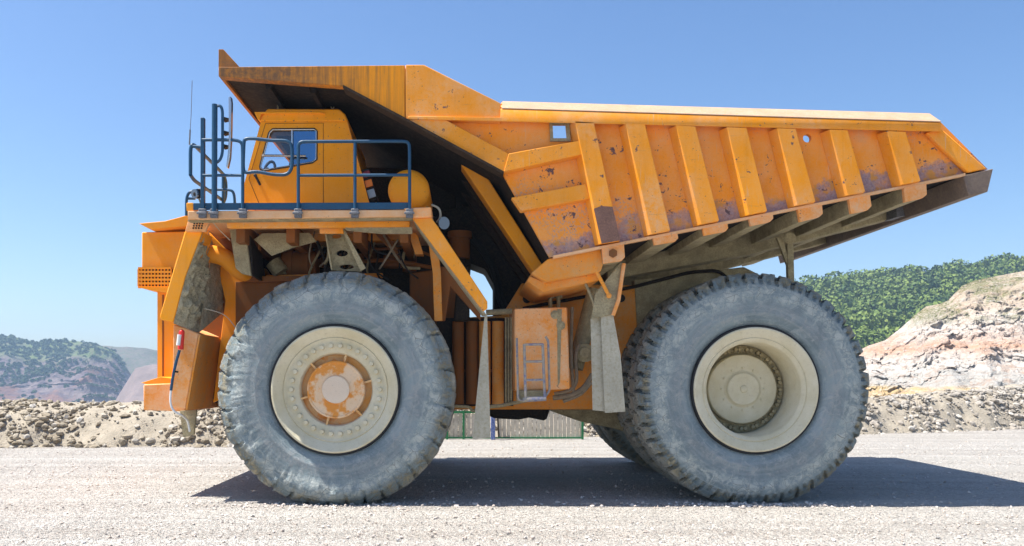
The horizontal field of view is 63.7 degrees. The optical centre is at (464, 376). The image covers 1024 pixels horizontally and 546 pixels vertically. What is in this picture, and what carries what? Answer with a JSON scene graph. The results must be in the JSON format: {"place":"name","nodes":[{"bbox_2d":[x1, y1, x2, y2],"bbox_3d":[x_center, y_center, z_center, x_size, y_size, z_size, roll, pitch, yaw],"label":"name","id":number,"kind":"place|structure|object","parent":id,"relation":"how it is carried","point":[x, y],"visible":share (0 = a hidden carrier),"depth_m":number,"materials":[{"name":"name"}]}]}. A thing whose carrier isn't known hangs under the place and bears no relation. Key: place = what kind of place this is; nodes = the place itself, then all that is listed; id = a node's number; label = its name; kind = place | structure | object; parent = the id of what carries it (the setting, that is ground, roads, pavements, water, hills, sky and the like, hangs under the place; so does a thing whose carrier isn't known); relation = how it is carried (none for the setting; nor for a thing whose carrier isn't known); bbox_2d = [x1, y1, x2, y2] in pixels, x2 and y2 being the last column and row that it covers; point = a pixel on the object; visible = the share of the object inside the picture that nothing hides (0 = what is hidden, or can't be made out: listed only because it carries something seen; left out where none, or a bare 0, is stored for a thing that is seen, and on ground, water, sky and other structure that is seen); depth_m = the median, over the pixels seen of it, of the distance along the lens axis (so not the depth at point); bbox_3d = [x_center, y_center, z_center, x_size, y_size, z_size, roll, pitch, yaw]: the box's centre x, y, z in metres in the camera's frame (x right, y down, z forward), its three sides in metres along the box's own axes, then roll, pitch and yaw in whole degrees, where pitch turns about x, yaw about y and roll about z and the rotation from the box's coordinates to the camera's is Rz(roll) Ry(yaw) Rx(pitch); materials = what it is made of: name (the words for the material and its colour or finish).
{"place":"outdoors","nodes":[
{"label":"outdoors","id":0,"kind":"place"},
{"bbox_2d":[0,337,130,402],"bbox_3d":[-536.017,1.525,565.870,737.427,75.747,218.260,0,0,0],"label":"scrub hill","id":1,"kind":"structure","parent":0,"point":[56,391],"depth_m":527.80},
{"bbox_2d":[0,334,126,401],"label":"scrub","id":2,"kind":"object","parent":1,"relation":"on","point":[36,345],"visible":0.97,"depth_m":556.14,"materials":[{"name":"green plant"}]},
{"bbox_2d":[103,346,156,373],"bbox_3d":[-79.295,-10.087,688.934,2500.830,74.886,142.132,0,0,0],"label":"ridge","id":3,"kind":"structure","parent":0,"point":[134,358],"depth_m":688.27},
{"bbox_2d":[115,364,156,402],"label":"spoil slope","id":4,"kind":"structure","parent":0,"point":[132,389],"depth_m":469.29,"materials":[{"name":"beige soil"}]},
{"bbox_2d":[0,429,1023,545],"bbox_3d":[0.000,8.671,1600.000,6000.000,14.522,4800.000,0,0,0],"label":"ground","id":5,"kind":"structure","parent":0,"point":[879,454],"depth_m":9.36,"materials":[{"name":"grey gravel"}]},
{"bbox_2d":[491,417,494,439],"bbox_3d":[0.653,1.060,18.690,0.120,0.740,0.100,0,0,0],"label":"bollard","id":6,"kind":"object","parent":5,"relation":"on","point":[492,428],"visible":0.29,"depth_m":18.65,"materials":[{"name":"blue metal"}]},
{"bbox_2d":[497,419,499,436],"bbox_3d":[0.759,0.996,18.570,0.040,0.716,0.279,0,0,-7],"label":"leaning bar","id":7,"kind":"object","parent":5,"relation":"on","point":[498,427],"visible":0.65,"depth_m":18.51,"materials":[{"name":"metal"}]},
{"bbox_2d":[0,384,1023,447],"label":"rubble bank","id":8,"kind":"structure","parent":5,"relation":"on","point":[160,422],"depth_m":17.60,"materials":[{"name":"beige stone"}]},
{"bbox_2d":[0,397,598,447],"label":"rubble","id":9,"kind":"object","parent":8,"relation":"on","point":[175,439],"visible":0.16,"depth_m":17.17,"materials":[{"name":"stone"}]},
{"bbox_2d":[445,411,583,439],"bbox_3d":[1.049,1.033,18.742,3.343,0.794,0.075,0,0,0],"label":"paling fence","id":10,"kind":"object","parent":5,"relation":"on","point":[458,427],"visible":0.56,"depth_m":18.76,"materials":[{"name":"white paint"}]},
{"bbox_2d":[137,49,992,504],"bbox_3d":[0.840,-1.057,11.591,9.804,4.977,5.503,0,0,0],"label":"dump truck","id":11,"kind":"object","parent":5,"relation":"on","point":[323,337],"visible":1,"depth_m":9.26,"materials":[{"name":"metal"}]},
{"bbox_2d":[589,383,1023,436],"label":"pale rubble","id":12,"kind":"object","parent":5,"relation":"on","point":[1003,392],"visible":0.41,"depth_m":22.40,"materials":[{"name":"grey stone"}]},
{"bbox_2d":[0,0,1023,349],"label":"sky","id":13,"kind":"structure","parent":0,"point":[95,95],"materials":[{"name":"blue"}]},
{"bbox_2d":[859,271,1023,397],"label":"quarry face","id":14,"kind":"object","parent":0,"point":[968,336],"visible":0.38,"depth_m":98.57},
{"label":"wooded hill","id":15,"kind":"structure","parent":0,"visible":0},
{"bbox_2d":[794,252,1023,348],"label":"forest","id":16,"kind":"object","parent":15,"relation":"on","point":[877,305],"visible":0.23,"depth_m":248.24,"materials":[{"name":"green plant"}]}
]}

